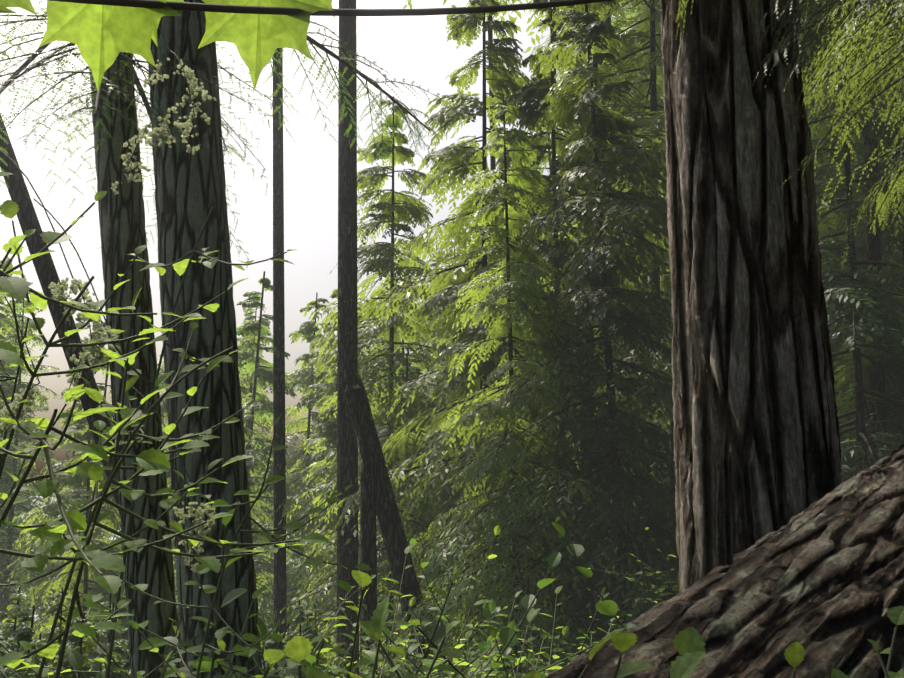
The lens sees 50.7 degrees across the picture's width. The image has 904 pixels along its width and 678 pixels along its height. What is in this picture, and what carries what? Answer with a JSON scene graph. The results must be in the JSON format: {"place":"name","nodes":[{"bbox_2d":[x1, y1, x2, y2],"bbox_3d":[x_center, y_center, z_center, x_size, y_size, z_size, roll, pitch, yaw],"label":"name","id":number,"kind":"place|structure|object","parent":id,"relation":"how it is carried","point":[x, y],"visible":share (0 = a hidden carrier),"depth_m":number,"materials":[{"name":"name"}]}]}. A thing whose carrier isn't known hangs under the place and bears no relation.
{"place":"outdoors","nodes":[
{"label":"outdoors","id":0,"kind":"place"},
{"bbox_2d":[10,496,296,623],"bbox_3d":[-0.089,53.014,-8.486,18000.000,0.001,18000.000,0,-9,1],"label":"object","id":1,"kind":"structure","parent":0,"point":[69,551],"depth_m":1050.73,"materials":[{"name":"plant"}]},
{"bbox_2d":[0,0,612,89],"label":"maple leaves","id":2,"kind":"object","parent":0,"point":[102,34],"visible":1,"depth_m":1.16,"materials":[{"name":"green plant"}]},
{"bbox_2d":[0,0,619,495],"label":"sky","id":3,"kind":"structure","parent":0,"point":[417,49],"materials":[{"name":"white"}]},
{"bbox_2d":[403,0,519,261],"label":"tree","id":4,"kind":"object","parent":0,"point":[492,158],"depth_m":20.10,"materials":[{"name":"plant"}]},
{"bbox_2d":[579,4,598,636],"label":"tree","id":5,"kind":"object","parent":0,"point":[595,66],"visible":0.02,"depth_m":14.76,"materials":[{"name":"wood"}]},
{"bbox_2d":[668,401,677,596],"bbox_3d":[3.349,-5.735,13.476,1.793,25.813,0.337,1,-9,-5],"label":"trunk","id":6,"kind":"object","parent":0,"point":[674,489],"visible":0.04,"depth_m":12.20,"materials":[{"name":"wood"}]},
{"bbox_2d":[659,0,841,592],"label":"tree trunk","id":7,"kind":"object","parent":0,"point":[757,446],"visible":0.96,"depth_m":6.15,"materials":[{"name":"brown wood"}]},
{"bbox_2d":[860,6,886,461],"bbox_3d":[5.495,-6.470,13.044,1.073,24.656,0.292,1,-9,-8],"label":"trunk","id":8,"kind":"object","parent":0,"point":[873,246],"visible":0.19,"depth_m":12.11,"materials":[{"name":"wood"}]},
{"bbox_3d":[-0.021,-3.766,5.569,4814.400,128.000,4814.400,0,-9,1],"label":"ground","id":9,"kind":"structure","parent":0,"visible":0},
{"bbox_2d":[0,632,18,656],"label":"sapling","id":10,"kind":"object","parent":9,"relation":"on","point":[8,645],"visible":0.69,"depth_m":5.15,"materials":[{"name":"plant"}]},
{"bbox_2d":[0,374,38,629],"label":"conifer","id":11,"kind":"object","parent":9,"relation":"on","point":[25,502],"visible":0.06,"depth_m":36.59,"materials":[{"name":"plant"}]},
{"bbox_2d":[0,587,40,672],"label":"sapling","id":12,"kind":"object","parent":9,"relation":"on","point":[9,632],"visible":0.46,"depth_m":9.32,"materials":[{"name":"plant"}]},
{"bbox_2d":[0,606,42,677],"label":"sapling","id":13,"kind":"object","parent":9,"relation":"on","point":[27,634],"visible":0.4,"depth_m":6.45,"materials":[{"name":"plant"}]},
{"bbox_2d":[0,296,45,623],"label":"conifer","id":14,"kind":"object","parent":9,"relation":"on","point":[4,311],"visible":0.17,"depth_m":33.65,"materials":[{"name":"plant"}]},
{"bbox_2d":[0,297,55,623],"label":"conifer","id":15,"kind":"object","parent":9,"relation":"on","point":[29,331],"visible":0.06,"depth_m":38.64,"materials":[{"name":"plant"}]},
{"bbox_2d":[0,275,59,657],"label":"conifer","id":16,"kind":"object","parent":9,"relation":"on","point":[6,592],"visible":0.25,"depth_m":32.35,"materials":[{"name":"green plant"}]},
{"bbox_2d":[12,633,50,677],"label":"sapling","id":17,"kind":"object","parent":9,"relation":"on","point":[37,643],"visible":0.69,"depth_m":6.25,"materials":[{"name":"plant"}]},
{"bbox_2d":[31,587,78,677],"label":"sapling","id":18,"kind":"object","parent":9,"relation":"on","point":[46,630],"visible":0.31,"depth_m":8.69,"materials":[{"name":"plant"}]},
{"bbox_2d":[0,322,126,665],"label":"conifer","id":19,"kind":"object","parent":9,"relation":"on","point":[78,480],"visible":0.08,"depth_m":24.12,"materials":[{"name":"green plant"}]},
{"bbox_2d":[48,612,100,677],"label":"sapling","id":20,"kind":"object","parent":9,"relation":"on","point":[85,647],"visible":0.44,"depth_m":7.02,"materials":[{"name":"plant"}]},
{"bbox_2d":[21,384,128,677],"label":"conifer","id":21,"kind":"object","parent":9,"relation":"on","point":[88,584],"visible":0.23,"depth_m":20.77,"materials":[{"name":"green plant"}]},
{"bbox_2d":[29,451,122,638],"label":"conifer","id":22,"kind":"object","parent":9,"relation":"on","point":[75,453],"visible":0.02,"depth_m":28.58,"materials":[{"name":"plant"}]},
{"bbox_2d":[59,617,102,677],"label":"sapling","id":23,"kind":"object","parent":9,"relation":"on","point":[69,644],"visible":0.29,"depth_m":7.93,"materials":[{"name":"plant"}]},
{"bbox_2d":[0,115,181,667],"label":"leaning trunk","id":24,"kind":"object","parent":9,"relation":"on","point":[44,265],"visible":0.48,"depth_m":9.61,"materials":[{"name":"brown wood"}]},
{"bbox_2d":[93,591,127,677],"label":"sapling","id":25,"kind":"object","parent":9,"relation":"on","point":[118,642],"visible":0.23,"depth_m":10.85,"materials":[{"name":"plant"}]},
{"bbox_2d":[97,602,130,677],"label":"sapling","id":26,"kind":"object","parent":9,"relation":"on","point":[120,650],"visible":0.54,"depth_m":8.40,"materials":[{"name":"plant"}]},
{"bbox_2d":[115,628,129,677],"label":"sapling","id":27,"kind":"object","parent":9,"relation":"on","point":[123,634],"visible":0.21,"depth_m":10.59,"materials":[{"name":"plant"}]},
{"bbox_2d":[89,52,180,677],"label":"trunk","id":28,"kind":"object","parent":9,"relation":"on","point":[122,223],"visible":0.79,"depth_m":6.79,"materials":[{"name":"brown plant"}]},
{"bbox_2d":[102,361,177,602],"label":"conifer","id":29,"kind":"object","parent":9,"relation":"on","point":[164,433],"depth_m":35.80,"materials":[{"name":"plant"}]},
{"bbox_2d":[62,509,285,677],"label":"understory","id":30,"kind":"object","parent":9,"relation":"on","point":[76,660],"visible":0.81,"depth_m":3.06,"materials":[{"name":"green"}]},
{"bbox_2d":[0,25,370,677],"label":"shrub","id":31,"kind":"object","parent":9,"relation":"on","point":[151,461],"visible":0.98,"depth_m":1.98,"materials":[{"name":"green plant"}]},
{"bbox_2d":[109,355,269,656],"bbox_3d":[-6.684,8.435,23.320,5.592,18.889,5.782,-11,-11,42],"label":"conifer","id":32,"kind":"object","parent":9,"relation":"on","point":[164,414],"visible":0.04,"depth_m":23.97,"materials":[{"name":"plant"}]},
{"bbox_2d":[144,587,264,677],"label":"understory","id":33,"kind":"object","parent":9,"relation":"on","point":[256,593],"visible":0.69,"depth_m":4.12,"materials":[{"name":"green"}]},
{"bbox_2d":[148,0,262,677],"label":"trunk","id":34,"kind":"object","parent":9,"relation":"on","point":[188,197],"visible":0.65,"depth_m":5.43,"materials":[{"name":"brown plant"}]},
{"bbox_2d":[0,0,447,269],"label":"branches","id":35,"kind":"object","parent":34,"relation":"attached to","point":[16,74],"visible":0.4,"depth_m":6.31,"materials":[{"name":"green plant"}]},
{"bbox_2d":[5,597,415,677],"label":"understory","id":36,"kind":"object","parent":9,"relation":"on","point":[412,601],"visible":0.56,"depth_m":5.67,"materials":[{"name":"green"}]},
{"bbox_2d":[158,613,284,677],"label":"understory","id":37,"kind":"object","parent":9,"relation":"on","point":[271,656],"visible":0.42,"depth_m":2.60,"materials":[{"name":"green"}]},
{"bbox_2d":[167,385,287,671],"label":"conifer","id":38,"kind":"object","parent":9,"relation":"on","point":[250,466],"visible":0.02,"depth_m":19.82,"materials":[{"name":"plant"}]},
{"bbox_2d":[174,335,290,619],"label":"conifer","id":39,"kind":"object","parent":9,"relation":"on","point":[258,423],"visible":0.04,"depth_m":47.20,"materials":[{"name":"plant"}]},
{"bbox_2d":[177,271,311,670],"bbox_3d":[-6.482,9.410,28.832,6.890,23.272,7.124,-5,-12,45],"label":"conifer","id":40,"kind":"object","parent":9,"relation":"on","point":[263,374],"visible":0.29,"depth_m":29.65,"materials":[{"name":"green plant"}]},
{"bbox_2d":[0,525,500,677],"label":"understory","id":41,"kind":"object","parent":9,"relation":"on","point":[362,579],"visible":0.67,"depth_m":3.19,"materials":[{"name":"green plant"}]},
{"bbox_2d":[19,641,509,677],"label":"understory","id":42,"kind":"object","parent":9,"relation":"on","point":[26,645],"visible":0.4,"depth_m":5.93,"materials":[{"name":"green"}]},
{"bbox_2d":[237,304,300,639],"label":"conifer","id":43,"kind":"object","parent":9,"relation":"on","point":[246,380],"visible":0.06,"depth_m":39.51,"materials":[{"name":"plant"}]},
{"bbox_2d":[248,607,301,677],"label":"understory","id":44,"kind":"object","parent":9,"relation":"on","point":[278,638],"visible":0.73,"depth_m":3.04,"materials":[{"name":"green"}]},
{"bbox_2d":[262,627,289,676],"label":"sapling","id":45,"kind":"object","parent":9,"relation":"on","point":[271,643],"visible":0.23,"depth_m":9.68,"materials":[{"name":"plant"}]},
{"bbox_2d":[273,48,286,673],"bbox_3d":[-3.036,0.228,17.128,0.991,23.994,0.339,0,-9,1],"label":"thin trunk","id":46,"kind":"object","parent":9,"relation":"on","point":[279,498],"visible":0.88,"depth_m":17.04,"materials":[{"name":"brown wood"}]},
{"bbox_2d":[65,621,514,677],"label":"understory","id":47,"kind":"object","parent":9,"relation":"on","point":[511,625],"visible":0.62,"depth_m":4.13,"materials":[{"name":"green"}]},
{"bbox_2d":[253,293,336,671],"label":"conifer","id":48,"kind":"object","parent":9,"relation":"on","point":[300,379],"visible":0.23,"depth_m":32.09,"materials":[{"name":"green plant"}]},
{"bbox_2d":[281,600,316,677],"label":"sapling","id":49,"kind":"object","parent":9,"relation":"on","point":[300,618],"visible":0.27,"depth_m":8.56,"materials":[{"name":"plant"}]},
{"bbox_2d":[0,586,605,677],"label":"understory","id":50,"kind":"object","parent":9,"relation":"on","point":[35,670],"visible":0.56,"depth_m":4.92,"materials":[{"name":"green"}]},
{"bbox_2d":[297,616,328,667],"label":"sapling","id":51,"kind":"object","parent":9,"relation":"on","point":[322,633],"visible":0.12,"depth_m":11.31,"materials":[{"name":"green plant"}]},
{"bbox_2d":[258,289,381,635],"bbox_3d":[-3.682,8.221,28.204,6.825,21.123,6.186,8,-13,-32],"label":"conifer","id":52,"kind":"object","parent":9,"relation":"on","point":[326,389],"visible":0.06,"depth_m":28.36,"materials":[{"name":"green plant"}]},
{"bbox_2d":[297,605,344,677],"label":"sapling","id":53,"kind":"object","parent":9,"relation":"on","point":[312,635],"visible":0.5,"depth_m":8.48,"materials":[{"name":"green plant"}]},
{"bbox_2d":[305,619,339,675],"bbox_3d":[-0.269,1.738,2.272,2.606,2.164,2.679,2,-9,-15],"label":"plant","id":54,"kind":"object","parent":9,"relation":"on","point":[309,658],"visible":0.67,"depth_m":2.10,"materials":[{"name":"green"}]},
{"bbox_2d":[271,364,379,677],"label":"conifer","id":55,"kind":"object","parent":9,"relation":"on","point":[321,469],"visible":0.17,"depth_m":22.13,"materials":[{"name":"green plant"}]},
{"bbox_2d":[331,639,356,676],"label":"sapling","id":56,"kind":"object","parent":9,"relation":"on","point":[344,662],"visible":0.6,"depth_m":9.62,"materials":[{"name":"green plant"}]},
{"bbox_2d":[336,0,357,676],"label":"trunk","id":57,"kind":"object","parent":9,"relation":"on","point":[347,456],"visible":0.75,"depth_m":15.04,"materials":[{"name":"black plant"}]},
{"bbox_2d":[292,353,411,677],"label":"conifer","id":58,"kind":"object","parent":9,"relation":"on","point":[322,625],"visible":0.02,"depth_m":21.49,"materials":[{"name":"plant"}]},
{"bbox_2d":[272,96,460,677],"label":"conifer","id":59,"kind":"object","parent":9,"relation":"on","point":[403,206],"visible":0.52,"depth_m":17.44,"materials":[{"name":"green plant"}]},
{"bbox_2d":[360,444,377,675],"bbox_3d":[-0.970,4.759,11.320,0.333,7.034,0.230,0,-9,1],"label":"broken stub","id":60,"kind":"object","parent":9,"relation":"on","point":[368,546],"visible":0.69,"depth_m":11.61,"materials":[{"name":"wood"}]},
{"bbox_2d":[169,626,568,675],"bbox_3d":[-0.622,2.300,3.038,2.616,2.376,3.458,-2,-9,10],"label":"understory","id":61,"kind":"object","parent":9,"relation":"on","point":[565,629],"visible":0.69,"depth_m":4.30,"materials":[{"name":"green"}]},
{"bbox_2d":[277,567,461,677],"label":"understory","id":62,"kind":"object","parent":9,"relation":"on","point":[437,637],"visible":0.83,"depth_m":2.86,"materials":[{"name":"green"}]},
{"bbox_2d":[173,591,568,677],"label":"understory","id":63,"kind":"object","parent":9,"relation":"on","point":[465,652],"visible":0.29,"depth_m":7.34,"materials":[{"name":"green"}]},
{"bbox_2d":[275,626,471,677],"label":"understory","id":64,"kind":"object","parent":9,"relation":"on","point":[416,655],"visible":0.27,"depth_m":7.48,"materials":[{"name":"green"}]},
{"bbox_2d":[362,634,392,677],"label":"sapling","id":65,"kind":"object","parent":9,"relation":"on","point":[367,672],"visible":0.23,"depth_m":10.73,"materials":[{"name":"plant"}]},
{"bbox_2d":[329,332,433,663],"bbox_3d":[-1.331,7.918,25.278,5.485,17.607,5.401,8,-12,-43],"label":"conifer","id":66,"kind":"object","parent":9,"relation":"on","point":[411,377],"visible":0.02,"depth_m":26.74,"materials":[{"name":"plant"}]},
{"bbox_2d":[311,291,453,667],"bbox_3d":[-1.134,6.001,20.740,4.808,14.881,4.358,2,-10,-14],"label":"conifer","id":67,"kind":"object","parent":9,"relation":"on","point":[402,354],"visible":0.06,"depth_m":21.22,"materials":[{"name":"plant"}]},
{"bbox_2d":[217,586,563,677],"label":"understory","id":68,"kind":"object","parent":9,"relation":"on","point":[221,645],"visible":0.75,"depth_m":4.57,"materials":[{"name":"green"}]},
{"bbox_2d":[326,353,459,673],"bbox_3d":[-0.971,6.253,18.087,3.658,12.053,4.127,-2,-8,3],"label":"conifer","id":69,"kind":"object","parent":9,"relation":"on","point":[413,371],"visible":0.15,"depth_m":18.55,"materials":[{"name":"plant"}]},
{"bbox_2d":[344,361,442,676],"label":"leaning snag","id":70,"kind":"object","parent":9,"relation":"on","point":[387,510],"visible":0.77,"depth_m":12.13,"materials":[{"name":"wood"}]},
{"bbox_2d":[314,580,508,677],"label":"understory","id":71,"kind":"object","parent":9,"relation":"on","point":[346,586],"visible":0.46,"depth_m":2.37,"materials":[{"name":"green"}]},
{"bbox_2d":[229,544,611,677],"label":"understory","id":72,"kind":"object","parent":9,"relation":"on","point":[407,550],"visible":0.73,"depth_m":4.66,"materials":[{"name":"green"}]},
{"bbox_2d":[404,251,447,445],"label":"conifer","id":73,"kind":"object","parent":9,"relation":"on","point":[423,341],"visible":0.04,"depth_m":43.65,"materials":[{"name":"plant"}]},
{"bbox_2d":[416,288,450,395],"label":"conifer","id":74,"kind":"object","parent":9,"relation":"on","point":[442,346],"visible":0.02,"depth_m":32.94,"materials":[{"name":"plant"}]},
{"bbox_2d":[394,279,478,644],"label":"conifer","id":75,"kind":"object","parent":9,"relation":"on","point":[468,306],"visible":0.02,"depth_m":19.69,"materials":[{"name":"plant"}]},
{"bbox_2d":[424,630,473,677],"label":"understory","id":76,"kind":"object","parent":9,"relation":"on","point":[468,634],"visible":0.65,"depth_m":5.29,"materials":[{"name":"green"}]},
{"bbox_2d":[394,303,506,645],"bbox_3d":[0.420,4.725,16.307,3.451,11.656,3.568,1,-10,-23],"label":"conifer","id":77,"kind":"object","parent":9,"relation":"on","point":[457,495],"visible":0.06,"depth_m":16.63,"materials":[{"name":"plant"}]},
{"bbox_2d":[360,552,560,677],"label":"understory","id":78,"kind":"object","parent":9,"relation":"on","point":[508,637],"visible":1,"depth_m":3.03,"materials":[{"name":"green"}]},
{"bbox_2d":[422,249,503,431],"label":"conifer","id":79,"kind":"object","parent":9,"relation":"on","point":[444,337],"visible":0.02,"depth_m":28.85,"materials":[{"name":"plant"}]},
{"bbox_2d":[337,538,614,677],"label":"understory","id":80,"kind":"object","parent":9,"relation":"on","point":[486,613],"visible":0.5,"depth_m":6.13,"materials":[{"name":"green"}]},
{"bbox_2d":[333,0,624,677],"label":"conifer","id":81,"kind":"object","parent":9,"relation":"on","point":[459,159],"visible":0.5,"depth_m":15.08,"materials":[{"name":"green plant"}]},
{"bbox_2d":[381,617,589,677],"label":"understory","id":82,"kind":"object","parent":9,"relation":"on","point":[401,667],"visible":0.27,"depth_m":9.84,"materials":[{"name":"green"}]},
{"bbox_2d":[439,608,540,677],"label":"understory","id":83,"kind":"object","parent":9,"relation":"on","point":[532,615],"visible":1,"depth_m":2.83,"materials":[{"name":"green"}]},
{"bbox_2d":[386,97,616,677],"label":"conifer","id":84,"kind":"object","parent":9,"relation":"on","point":[517,272],"visible":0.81,"depth_m":11.80,"materials":[{"name":"green plant"}]},
{"bbox_2d":[480,608,545,677],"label":"understory","id":85,"kind":"object","parent":9,"relation":"on","point":[531,629],"visible":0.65,"depth_m":4.00,"materials":[{"name":"green"}]},
{"bbox_2d":[501,76,570,327],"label":"conifer","id":86,"kind":"object","parent":9,"relation":"on","point":[547,155],"visible":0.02,"depth_m":25.23,"materials":[{"name":"plant"}]},
{"bbox_2d":[514,627,563,672],"bbox_3d":[1.130,4.033,9.156,3.407,2.340,2.578,-4,-10,23],"label":"understory","id":87,"kind":"object","parent":9,"relation":"on","point":[532,668],"visible":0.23,"depth_m":9.54,"materials":[{"name":"green"}]},
{"bbox_2d":[424,0,670,677],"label":"conifer","id":88,"kind":"object","parent":9,"relation":"on","point":[534,93],"visible":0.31,"depth_m":13.81,"materials":[{"name":"green plant"}]},
{"bbox_2d":[452,589,647,677],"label":"understory","id":89,"kind":"object","parent":9,"relation":"on","point":[544,635],"visible":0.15,"depth_m":9.06,"materials":[{"name":"green"}]},
{"bbox_2d":[467,0,658,280],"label":"tree","id":90,"kind":"object","parent":9,"relation":"on","point":[534,24],"depth_m":23.35,"materials":[{"name":"plant"}]},
{"bbox_2d":[459,0,678,675],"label":"conifer","id":91,"kind":"object","parent":9,"relation":"on","point":[592,262],"visible":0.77,"depth_m":11.91,"materials":[{"name":"green plant"}]},
{"bbox_2d":[511,158,649,652],"bbox_3d":[2.381,3.108,17.536,3.747,13.345,4.051,-4,-8,8],"label":"conifer","id":92,"kind":"object","parent":9,"relation":"on","point":[559,236],"depth_m":17.96,"materials":[{"name":"plant"}]},
{"bbox_2d":[527,0,646,185],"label":"conifer","id":93,"kind":"object","parent":9,"relation":"on","point":[612,22],"depth_m":36.89,"materials":[{"name":"plant"}]},
{"bbox_2d":[512,588,662,671],"bbox_3d":[1.730,3.169,8.208,2.967,2.038,2.245,6,-11,-33],"label":"understory","id":94,"kind":"object","parent":9,"relation":"on","point":[630,615],"visible":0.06,"depth_m":8.48,"materials":[{"name":"green"}]},
{"bbox_2d":[529,562,649,672],"bbox_3d":[2.369,4.404,11.789,4.741,3.257,3.587,-5,-10,27],"label":"understory","id":95,"kind":"object","parent":9,"relation":"on","point":[597,631],"visible":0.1,"depth_m":11.21,"materials":[{"name":"green"}]},
{"bbox_2d":[283,596,903,677],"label":"leafy plant","id":96,"kind":"object","parent":9,"relation":"on","point":[688,642],"visible":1,"depth_m":1.33,"materials":[{"name":"green plant"}]},
{"bbox_2d":[552,522,634,632],"bbox_3d":[0.462,1.528,2.221,2.586,2.148,2.659,8,-12,-41],"label":"understory","id":97,"kind":"object","parent":9,"relation":"on","point":[608,607],"visible":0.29,"depth_m":2.64,"materials":[{"name":"green"}]},
{"bbox_2d":[588,503,678,603],"bbox_3d":[3.462,2.825,8.791,3.791,2.604,2.868,6,-11,-35],"label":"understory","id":98,"kind":"object","parent":9,"relation":"on","point":[663,587],"visible":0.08,"depth_m":8.74,"materials":[{"name":"green"}]},
{"bbox_2d":[611,0,658,90],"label":"conifer","id":99,"kind":"object","parent":9,"relation":"on","point":[629,6],"depth_m":39.22,"materials":[{"name":"plant"}]},
{"bbox_2d":[601,175,671,501],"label":"conifer","id":100,"kind":"object","parent":9,"relation":"on","point":[616,186],"depth_m":19.02,"materials":[{"name":"plant"}]},
{"bbox_2d":[620,0,662,174],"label":"conifer","id":101,"kind":"object","parent":9,"relation":"on","point":[643,12],"depth_m":35.05,"materials":[{"name":"plant"}]},
{"bbox_2d":[503,0,850,621],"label":"conifer","id":102,"kind":"object","parent":9,"relation":"on","point":[651,115],"visible":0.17,"depth_m":16.95,"materials":[{"name":"green plant"}]},
{"bbox_2d":[546,444,903,677],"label":"fallen log","id":103,"kind":"object","parent":9,"relation":"on","point":[821,581],"visible":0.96,"depth_m":2.71,"materials":[{"name":"brown wood"}]},
{"bbox_2d":[629,0,903,571],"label":"conifer","id":104,"kind":"object","parent":9,"relation":"on","point":[841,262],"depth_m":16.35,"materials":[{"name":"plant"}]},
{"bbox_2d":[651,0,903,266],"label":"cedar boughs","id":105,"kind":"object","parent":9,"relation":"on","point":[846,10],"visible":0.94,"depth_m":6.36,"materials":[{"name":"green plant"}]},
{"bbox_2d":[799,0,903,482],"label":"conifer","id":106,"kind":"object","parent":9,"relation":"on","point":[858,331],"visible":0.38,"depth_m":11.49,"materials":[{"name":"green plant"}]},
{"bbox_2d":[804,1,903,476],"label":"conifer","id":107,"kind":"object","parent":9,"relation":"on","point":[832,184],"visible":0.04,"depth_m":15.76,"materials":[{"name":"plant"}]},
{"bbox_2d":[804,0,903,458],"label":"conifer","id":108,"kind":"object","parent":9,"relation":"on","point":[846,238],"depth_m":23.73,"materials":[{"name":"plant"}]},
{"bbox_2d":[807,0,903,478],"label":"conifer","id":109,"kind":"object","parent":9,"relation":"on","point":[885,242],"visible":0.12,"depth_m":12.92,"materials":[{"name":"green plant"}]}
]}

